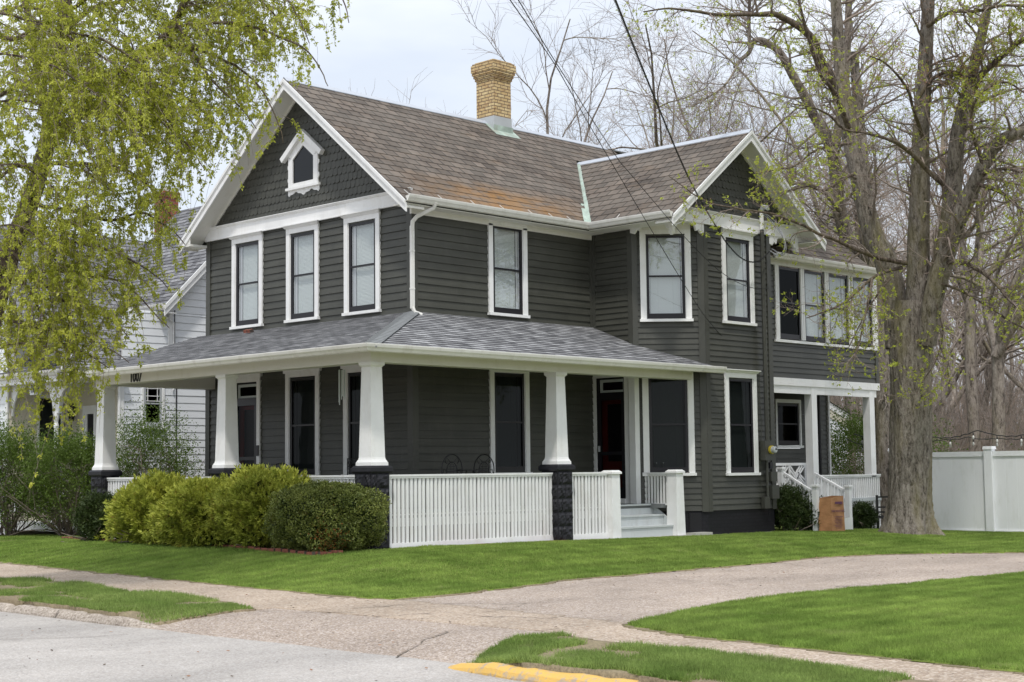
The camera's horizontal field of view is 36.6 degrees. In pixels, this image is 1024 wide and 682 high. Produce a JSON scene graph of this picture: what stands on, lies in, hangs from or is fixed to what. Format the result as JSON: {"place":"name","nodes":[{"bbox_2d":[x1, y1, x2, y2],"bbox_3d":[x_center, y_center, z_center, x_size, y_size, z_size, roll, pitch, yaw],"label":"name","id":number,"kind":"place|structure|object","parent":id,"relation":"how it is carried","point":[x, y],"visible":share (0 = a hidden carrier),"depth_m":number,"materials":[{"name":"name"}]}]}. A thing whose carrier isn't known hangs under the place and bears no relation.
{"place":"outdoors","nodes":[
{"label":"outdoors","id":0,"kind":"place"},
{"bbox_2d":[0,575,255,624],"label":"tree lawn","id":1,"kind":"structure","parent":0,"point":[14,600],"depth_m":17.96,"materials":[{"name":"green plant"}]},
{"bbox_2d":[0,0,349,487],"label":"drooping tree","id":2,"kind":"object","parent":1,"relation":"on","point":[53,67],"visible":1,"depth_m":20.64,"materials":[{"name":"green plant"}]},
{"bbox_2d":[0,534,301,579],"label":"grass","id":3,"kind":"structure","parent":0,"point":[42,541],"depth_m":25.59,"materials":[{"name":"green plant"}]},
{"bbox_2d":[0,611,522,681],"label":"road","id":4,"kind":"structure","parent":0,"point":[78,653],"depth_m":13.86,"materials":[{"name":"grey concrete"}]},
{"bbox_2d":[6,535,967,680],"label":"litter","id":5,"kind":"object","parent":4,"relation":"on","point":[430,628],"visible":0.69,"depth_m":16.40,"materials":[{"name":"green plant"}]},
{"bbox_2d":[15,555,980,658],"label":"pavement cracks","id":6,"kind":"object","parent":4,"relation":"on","point":[507,607],"visible":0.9,"depth_m":17.12,"materials":[{"name":"grey concrete"}]},
{"bbox_2d":[347,458,358,474],"bbox_3d":[-2.828,2.625,28.424,0.619,0.949,0.020,-5,-7,44],"label":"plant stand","id":7,"kind":"object","parent":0,"point":[351,463],"visible":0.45,"depth_m":28.62,"materials":[{"name":"metal"}]},
{"bbox_2d":[0,526,1023,599],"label":"lawn","id":8,"kind":"structure","parent":0,"point":[87,569],"depth_m":22.59,"materials":[{"name":"green plant"}]},
{"bbox_2d":[282,549,293,552],"bbox_3d":[-3.526,3.312,24.324,0.100,0.085,0.200,7,-10,-39],"label":"edging brick","id":9,"kind":"object","parent":8,"relation":"on","point":[286,550],"visible":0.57,"depth_m":24.26,"materials":[{"name":"red brick"}]},
{"bbox_2d":[306,551,317,555],"bbox_3d":[-3.060,3.269,23.675,0.100,0.085,0.200,1,-8,-35],"label":"edging brick","id":10,"kind":"object","parent":8,"relation":"on","point":[312,553],"visible":0.57,"depth_m":23.61,"materials":[{"name":"red brick"}]},
{"bbox_2d":[329,550,342,553],"bbox_3d":[-2.708,3.260,23.787,0.100,0.085,0.200,-6,-9,41],"label":"edging brick","id":11,"kind":"object","parent":8,"relation":"on","point":[336,551],"visible":0.57,"depth_m":23.73,"materials":[{"name":"red brick"}]},
{"bbox_2d":[598,0,906,277],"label":"tree","id":12,"kind":"object","parent":8,"relation":"on","point":[848,28],"visible":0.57,"depth_m":37.26,"materials":[{"name":"brown plant"}]},
{"bbox_2d":[775,482,814,531],"bbox_3d":[5.965,3.630,33.083,1.184,1.248,1.176,1,-5,-19],"label":"yew","id":13,"kind":"object","parent":8,"relation":"on","point":[791,513],"visible":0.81,"depth_m":32.93,"materials":[{"name":"green plant"}]},
{"bbox_2d":[798,495,822,530],"bbox_3d":[6.551,3.746,33.256,0.927,1.030,0.971,-5,-7,44],"label":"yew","id":14,"kind":"object","parent":8,"relation":"on","point":[809,512],"visible":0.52,"depth_m":33.05,"materials":[{"name":"green plant"}]},
{"bbox_2d":[616,0,1023,534],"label":"maple tree","id":15,"kind":"object","parent":8,"relation":"on","point":[911,314],"visible":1,"depth_m":31.40,"materials":[{"name":"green plant"}]},
{"bbox_2d":[818,496,844,530],"bbox_3d":[6.831,3.710,33.024,0.428,0.800,0.679,-5,-7,44],"label":"paper bag","id":16,"kind":"object","parent":8,"relation":"on","point":[831,514],"visible":0.96,"depth_m":32.90,"materials":[{"name":"brown paper"}]},
{"bbox_2d":[852,499,878,528],"bbox_3d":[7.835,4.029,34.640,0.752,0.984,0.764,1,-5,-14],"label":"yew","id":17,"kind":"object","parent":8,"relation":"on","point":[864,515],"visible":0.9,"depth_m":34.45,"materials":[{"name":"green plant"}]},
{"bbox_2d":[798,16,938,523],"bbox_3d":[9.013,-1.648,37.686,3.861,13.312,3.625,-1,-5,1],"label":"tree","id":18,"kind":"object","parent":8,"relation":"on","point":[882,410],"visible":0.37,"depth_m":37.51,"materials":[{"name":"brown plant"}]},
{"bbox_2d":[0,563,1023,681],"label":"sidewalk","id":19,"kind":"structure","parent":0,"point":[600,629],"depth_m":16.15,"materials":[{"name":"grey concrete"}]},
{"bbox_2d":[0,0,1023,416],"label":"sky","id":20,"kind":"structure","parent":0,"point":[383,44],"materials":[{"name":"white"}]},
{"bbox_2d":[148,553,1023,663],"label":"driveway","id":21,"kind":"structure","parent":0,"point":[456,643],"depth_m":18.07,"materials":[{"name":"grey concrete"}]},
{"bbox_2d":[508,636,935,681],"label":"tree lawn","id":22,"kind":"structure","parent":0,"point":[591,644],"depth_m":12.06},
{"bbox_2d":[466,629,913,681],"bbox_3d":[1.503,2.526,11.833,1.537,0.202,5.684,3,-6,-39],"label":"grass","id":23,"kind":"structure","parent":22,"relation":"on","point":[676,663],"depth_m":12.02,"materials":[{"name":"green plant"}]},
{"bbox_2d":[626,570,1023,672],"bbox_3d":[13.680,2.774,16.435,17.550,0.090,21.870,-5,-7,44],"label":"lawn","id":24,"kind":"structure","parent":0,"point":[933,662],"depth_m":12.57,"materials":[{"name":"green plant"}]},
{"bbox_2d":[846,430,1023,451],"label":"string lights","id":25,"kind":"object","parent":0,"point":[972,437],"visible":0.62,"depth_m":37.08},
{"bbox_3d":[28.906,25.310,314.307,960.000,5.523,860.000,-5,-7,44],"label":"ground","id":26,"kind":"structure","parent":0,"visible":0},
{"bbox_2d":[0,407,80,535],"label":"leafy bush","id":27,"kind":"object","parent":26,"relation":"on","point":[13,462],"visible":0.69,"depth_m":33.95,"materials":[{"name":"green plant"}]},
{"bbox_2d":[2,421,125,535],"bbox_3d":[-9.716,3.020,33.376,2.523,2.578,2.986,-1,-5,6],"label":"leafy bush","id":28,"kind":"object","parent":26,"relation":"on","point":[52,496],"visible":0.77,"depth_m":33.17,"materials":[{"name":"green plant"}]},
{"bbox_2d":[0,603,158,627],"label":"kerb","id":29,"kind":"structure","parent":26,"relation":"on","point":[68,614],"depth_m":17.88,"materials":[{"name":"grey concrete"}]},
{"bbox_2d":[0,186,205,534],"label":"neighbour house","id":30,"kind":"structure","parent":26,"relation":"on","point":[186,322],"depth_m":37.59,"materials":[{"name":"plastic"}]},
{"bbox_2d":[37,394,62,478],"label":"window","id":31,"kind":"structure","parent":30,"relation":"in","point":[45,415],"depth_m":37.83,"materials":[{"name":"glass"}]},
{"bbox_2d":[82,405,96,484],"bbox_3d":[-10.166,2.930,37.248,0.610,2.750,0.070,-5,-7,44],"label":"door","id":32,"kind":"structure","parent":30,"relation":"in","point":[90,412],"depth_m":37.35,"materials":[{"name":"white wood"}]},
{"bbox_2d":[141,387,165,428],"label":"window","id":33,"kind":"structure","parent":30,"relation":"in","point":[152,393],"depth_m":37.10,"materials":[{"name":"wood"}]},
{"bbox_2d":[64,392,204,511],"bbox_3d":[-7.810,2.758,34.793,3.120,3.338,4.020,-5,-7,44],"label":"leafy bush","id":34,"kind":"object","parent":26,"relation":"on","point":[127,455],"visible":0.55,"depth_m":34.74,"materials":[{"name":"green plant"}]},
{"bbox_2d":[68,59,880,549],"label":"house","id":35,"kind":"structure","parent":26,"relation":"on","point":[518,307],"depth_m":31.05,"materials":[{"name":"grey wood"}]},
{"bbox_2d":[227,230,263,329],"bbox_3d":[-5.313,-1.233,32.207,1.190,1.960,0.675,-5,-7,44],"label":"window","id":36,"kind":"structure","parent":35,"relation":"in","point":[247,275],"depth_m":32.14,"materials":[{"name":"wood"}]},
{"bbox_2d":[243,329,253,332],"bbox_3d":[-5.333,-0.201,31.295,0.200,0.060,0.100,-4,11,37],"label":"brick","id":37,"kind":"object","parent":35,"relation":"on","point":[248,330],"visible":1,"depth_m":31.25,"materials":[{"name":"red brick"}]},
{"bbox_2d":[237,373,262,463],"bbox_3d":[-5.309,2.050,31.960,1.090,2.745,0.580,-5,-7,44],"label":"door","id":38,"kind":"structure","parent":35,"relation":"in","point":[248,385],"depth_m":31.77,"materials":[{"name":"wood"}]},
{"bbox_2d":[281,219,319,322],"bbox_3d":[-3.997,-1.356,30.934,1.160,1.960,0.675,-5,-7,44],"label":"window","id":39,"kind":"structure","parent":35,"relation":"in","point":[302,250],"depth_m":30.86,"materials":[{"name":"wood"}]},
{"bbox_2d":[283,368,321,475],"bbox_3d":[-3.949,1.624,30.697,1.160,2.160,0.635,-5,-7,44],"label":"window","id":40,"kind":"structure","parent":35,"relation":"in","point":[302,395],"depth_m":30.54,"materials":[{"name":"glass"}]},
{"bbox_2d":[280,129,324,196],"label":"attic window","id":41,"kind":"structure","parent":35,"relation":"in","point":[303,159],"depth_m":30.90,"materials":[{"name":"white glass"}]},
{"bbox_2d":[338,370,344,404],"bbox_3d":[-3.048,0.712,27.730,0.138,0.870,0.138,-5,-7,44],"label":"wind chime","id":42,"kind":"object","parent":35,"relation":"hanging from","point":[341,384],"visible":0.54,"depth_m":27.70},
{"bbox_2d":[340,365,360,474],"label":"window","id":43,"kind":"structure","parent":35,"relation":"in","point":[351,403],"depth_m":29.50,"materials":[{"name":"glass"}]},
{"bbox_2d":[338,208,381,315],"bbox_3d":[-2.692,-1.477,29.672,1.180,1.960,0.675,-5,-7,44],"label":"window","id":44,"kind":"structure","parent":35,"relation":"in","point":[362,266],"depth_m":29.59,"materials":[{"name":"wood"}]},
{"bbox_2d":[441,454,462,509],"bbox_3d":[-1.031,2.520,27.715,0.423,1.003,0.424,1,-5,-14],"label":"bistro chair","id":45,"kind":"object","parent":35,"relation":"on","point":[450,471],"visible":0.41,"depth_m":27.93,"materials":[{"name":"metal"}]},
{"bbox_2d":[458,470,485,504],"bbox_3d":[-0.742,2.697,28.093,0.559,0.708,0.559,-5,-7,44],"label":"bistro table","id":46,"kind":"object","parent":35,"relation":"on","point":[473,473],"visible":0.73,"depth_m":27.92,"materials":[{"name":"metal"}]},
{"bbox_2d":[472,454,494,489],"bbox_3d":[-0.555,2.574,28.427,0.423,1.003,0.424,-2,-5,11],"label":"bistro chair","id":47,"kind":"object","parent":35,"relation":"on","point":[485,466],"visible":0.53,"depth_m":28.64,"materials":[{"name":"metal"}]},
{"bbox_2d":[486,214,530,318],"bbox_3d":[-0.253,-1.435,30.498,0.675,1.960,1.220,-5,-7,44],"label":"window","id":48,"kind":"structure","parent":35,"relation":"in","point":[507,261],"depth_m":30.42,"materials":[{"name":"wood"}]},
{"bbox_2d":[486,370,532,472],"bbox_3d":[-0.230,1.546,30.264,0.635,2.160,1.190,-5,-7,44],"label":"window","id":49,"kind":"structure","parent":35,"relation":"in","point":[509,396],"depth_m":30.11,"materials":[{"name":"glass"}]},
{"bbox_2d":[592,375,629,503],"bbox_3d":[2.190,1.943,31.708,1.050,2.745,0.580,-5,-7,44],"label":"door","id":50,"kind":"structure","parent":35,"relation":"in","point":[611,402],"depth_m":31.57,"materials":[{"name":"wood"}]},
{"bbox_2d":[510,0,721,335],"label":"overhead wire","id":51,"kind":"object","parent":35,"relation":"attached to","point":[603,149],"visible":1,"depth_m":24.89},
{"bbox_2d":[518,0,764,288],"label":"overhead wire","id":52,"kind":"object","parent":35,"relation":"attached to","point":[610,147],"visible":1,"depth_m":24.74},
{"bbox_2d":[639,229,693,321],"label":"window","id":53,"kind":"structure","parent":35,"relation":"in","point":[664,297],"depth_m":31.44,"materials":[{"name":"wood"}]},
{"bbox_2d":[642,372,696,475],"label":"window","id":54,"kind":"structure","parent":35,"relation":"in","point":[668,405],"depth_m":31.15,"materials":[{"name":"glass"}]},
{"bbox_2d":[614,0,769,262],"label":"service cable","id":55,"kind":"object","parent":35,"relation":"attached to","point":[630,39],"visible":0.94,"depth_m":24.63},
{"bbox_2d":[689,513,701,531],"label":"basement window","id":56,"kind":"structure","parent":35,"relation":"in","point":[695,519],"depth_m":30.99,"materials":[{"name":"black glass"}]},
{"bbox_2d":[712,369,760,475],"bbox_3d":[4.573,1.701,32.159,0.675,2.180,1.230,-5,-7,44],"label":"window","id":57,"kind":"structure","parent":35,"relation":"in","point":[741,415],"depth_m":32.02,"materials":[{"name":"glass"}]},
{"bbox_2d":[720,227,757,325],"bbox_3d":[4.538,-1.304,32.412,0.675,1.970,1.230,-5,-7,44],"label":"window","id":58,"kind":"structure","parent":35,"relation":"in","point":[738,301],"depth_m":32.35,"materials":[{"name":"wood"}]},
{"bbox_2d":[763,214,786,255],"bbox_3d":[5.565,-2.232,32.451,0.248,0.986,0.610,3,-6,-38],"label":"service drop","id":59,"kind":"object","parent":35,"relation":"attached to","point":[780,232],"visible":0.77,"depth_m":32.45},
{"bbox_2d":[774,399,803,447],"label":"window","id":60,"kind":"structure","parent":35,"relation":"in","point":[788,422],"depth_m":36.92,"materials":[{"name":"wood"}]},
{"bbox_2d":[777,265,803,340],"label":"window","id":61,"kind":"structure","parent":35,"relation":"in","point":[790,326],"depth_m":34.45,"materials":[{"name":"glass"}]},
{"bbox_2d":[796,269,827,342],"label":"window","id":62,"kind":"structure","parent":35,"relation":"in","point":[811,328],"depth_m":35.21,"materials":[{"name":"glass"}]},
{"bbox_2d":[822,273,851,344],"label":"window","id":63,"kind":"structure","parent":35,"relation":"in","point":[839,281],"depth_m":35.95,"materials":[{"name":"glass"}]},
{"bbox_2d":[850,276,875,346],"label":"window","id":64,"kind":"structure","parent":35,"relation":"in","point":[854,284],"depth_m":36.70,"materials":[{"name":"glass"}]},
{"bbox_2d":[0,538,1023,599],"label":"lawn edge","id":65,"kind":"object","parent":26,"relation":"on","point":[434,596],"visible":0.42,"depth_m":22.09,"materials":[{"name":"green plant"}]},
{"bbox_2d":[393,535,689,548],"bbox_3d":[2.154,3.762,29.201,0.224,0.195,11.573,-5,-7,44],"label":"porch edging","id":66,"kind":"object","parent":26,"relation":"on","point":[598,538],"visible":0.12,"depth_m":28.73,"materials":[{"name":"brick"}]},
{"bbox_2d":[448,662,637,681],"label":"kerb","id":67,"kind":"structure","parent":26,"relation":"on","point":[504,671],"depth_m":12.24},
{"bbox_2d":[534,12,697,151],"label":"bare tree","id":68,"kind":"object","parent":26,"relation":"on","point":[591,102],"visible":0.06,"depth_m":52.76,"materials":[{"name":"plant"}]},
{"bbox_2d":[348,0,894,234],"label":"bare tree","id":69,"kind":"object","parent":26,"relation":"on","point":[546,117],"visible":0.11,"depth_m":47.64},
{"bbox_2d":[631,61,772,157],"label":"bare tree","id":70,"kind":"object","parent":26,"relation":"on","point":[696,116],"visible":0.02,"depth_m":56.23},
{"bbox_2d":[625,87,813,472],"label":"bare tree","id":71,"kind":"object","parent":26,"relation":"on","point":[745,126],"visible":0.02,"depth_m":52.22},
{"bbox_2d":[561,0,916,277],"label":"bare tree","id":72,"kind":"object","parent":26,"relation":"on","point":[656,140],"visible":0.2,"depth_m":40.78,"materials":[{"name":"plant"}]},
{"bbox_2d":[682,349,864,473],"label":"garage","id":73,"kind":"structure","parent":26,"relation":"on","point":[833,409],"depth_m":47.48,"materials":[{"name":"wood"}]},
{"bbox_2d":[635,0,930,466],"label":"bare tree","id":74,"kind":"object","parent":26,"relation":"on","point":[833,234],"visible":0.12,"depth_m":47.69,"materials":[{"name":"brown plant"}]},
{"bbox_2d":[578,2,1021,271],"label":"bare tree","id":75,"kind":"object","parent":26,"relation":"on","point":[751,113],"visible":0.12,"depth_m":47.95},
{"bbox_2d":[694,115,936,378],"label":"bare tree","id":76,"kind":"object","parent":26,"relation":"on","point":[898,230],"visible":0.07,"depth_m":57.86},
{"bbox_2d":[621,613,1023,675],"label":"lawn edge","id":77,"kind":"object","parent":26,"relation":"on","point":[778,646],"visible":0.09,"depth_m":12.92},
{"bbox_2d":[638,67,1023,451],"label":"bare tree","id":78,"kind":"object","parent":26,"relation":"on","point":[982,367],"visible":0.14,"depth_m":60.11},
{"bbox_2d":[685,64,1023,301],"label":"bare tree","id":79,"kind":"object","parent":26,"relation":"on","point":[990,223],"visible":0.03,"depth_m":63.72,"materials":[{"name":"plant"}]},
{"bbox_2d":[687,287,1023,472],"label":"woods","id":80,"kind":"object","parent":26,"relation":"on","point":[980,378],"visible":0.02,"depth_m":88.72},
{"bbox_2d":[876,495,887,527],"bbox_3d":[8.854,3.940,34.956,1.175,0.920,0.331,-1,-5,-2],"label":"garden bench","id":81,"kind":"object","parent":26,"relation":"on","point":[877,507],"visible":0.29,"depth_m":35.10,"materials":[{"name":"metal"}]},
{"bbox_2d":[830,397,963,474],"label":"flowering shrub","id":82,"kind":"object","parent":26,"relation":"on","point":[835,463],"visible":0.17,"depth_m":41.47,"materials":[{"name":"green plant"}]},
{"bbox_2d":[789,1,1023,450],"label":"bare tree","id":83,"kind":"object","parent":26,"relation":"on","point":[998,346],"visible":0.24,"depth_m":45.85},
{"bbox_2d":[818,162,1001,405],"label":"bare tree","id":84,"kind":"object","parent":26,"relation":"on","point":[831,399],"visible":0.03,"depth_m":84.28,"materials":[{"name":"brown plant"}]},
{"bbox_2d":[829,327,1023,474],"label":"undergrowth","id":85,"kind":"object","parent":26,"relation":"on","point":[1013,422],"visible":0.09,"depth_m":51.63,"materials":[{"name":"plant"}]},
{"bbox_2d":[830,115,1023,414],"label":"bare tree","id":86,"kind":"object","parent":26,"relation":"on","point":[961,368],"visible":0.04,"depth_m":70.94,"materials":[{"name":"brown plant"}]},
{"bbox_2d":[831,121,1023,443],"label":"bare tree","id":87,"kind":"object","parent":26,"relation":"on","point":[987,371],"visible":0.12,"depth_m":70.91,"materials":[{"name":"brown plant"}]},
{"bbox_2d":[846,179,1018,358],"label":"bare tree","id":88,"kind":"object","parent":26,"relation":"on","point":[931,230],"visible":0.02,"depth_m":86.28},
{"bbox_2d":[844,173,1023,416],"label":"bare tree","id":89,"kind":"object","parent":26,"relation":"on","point":[1011,372],"visible":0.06,"depth_m":86.23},
{"bbox_2d":[851,0,1023,451],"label":"bare tree","id":90,"kind":"object","parent":26,"relation":"on","point":[970,359],"visible":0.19,"depth_m":47.56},
{"bbox_2d":[877,97,1023,391],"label":"bare tree","id":91,"kind":"object","parent":26,"relation":"on","point":[988,349],"visible":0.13,"depth_m":66.73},
{"bbox_2d":[888,446,1023,531],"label":"panel fence","id":92,"kind":"object","parent":26,"relation":"on","point":[983,490],"visible":0.62,"depth_m":35.43,"materials":[{"name":"white plastic"}]},
{"bbox_2d":[933,151,1023,408],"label":"bare tree","id":93,"kind":"object","parent":26,"relation":"on","point":[977,316],"visible":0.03,"depth_m":92.28,"materials":[{"name":"plant"}]},
{"bbox_2d":[943,159,1023,337],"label":"bare tree","id":94,"kind":"object","parent":26,"relation":"on","point":[980,295],"visible":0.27,"depth_m":61.04,"materials":[{"name":"plant"}]},
{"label":"planting bed","id":95,"kind":"structure","parent":26,"relation":"on","visible":0},
{"bbox_2d":[61,488,117,542],"bbox_3d":[-7.899,3.340,29.412,1.244,1.133,1.190,-5,-7,44],"label":"dark shrub","id":96,"kind":"object","parent":95,"relation":"on","point":[89,512],"visible":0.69,"depth_m":29.24,"materials":[{"name":"green plant"}]},
{"bbox_2d":[94,467,208,544],"bbox_3d":[-6.384,3.036,28.114,3.456,1.500,1.946,-5,-7,44],"label":"golden shrub","id":97,"kind":"object","parent":95,"relation":"on","point":[127,510],"visible":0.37,"depth_m":27.70,"materials":[{"name":"green plant"}]},
{"bbox_2d":[138,475,236,547],"bbox_3d":[-5.228,2.975,26.747,3.000,1.344,1.867,-5,-7,44],"label":"golden shrub","id":98,"kind":"object","parent":95,"relation":"on","point":[178,515],"visible":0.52,"depth_m":26.28,"materials":[{"name":"green plant"}]},
{"bbox_2d":[198,463,310,548],"bbox_3d":[-3.999,2.828,25.870,2.996,1.621,1.932,-5,-7,44],"label":"golden shrub","id":99,"kind":"object","parent":95,"relation":"on","point":[247,493],"visible":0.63,"depth_m":25.52,"materials":[{"name":"green plant"}]},
{"bbox_2d":[260,479,391,551],"bbox_3d":[-2.948,2.872,24.644,2.016,1.347,1.945,-5,-7,44],"label":"clipped shrub","id":100,"kind":"object","parent":95,"relation":"on","point":[320,516],"visible":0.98,"depth_m":24.16,"materials":[{"name":"green plant"}]},
{"bbox_2d":[686,532,712,534],"bbox_3d":[3.713,3.864,30.734,0.270,0.120,0.550,-5,-7,44],"label":"splash block","id":101,"kind":"object","parent":95,"relation":"on","point":[699,533],"depth_m":30.66,"materials":[{"name":"concrete"}]}
]}

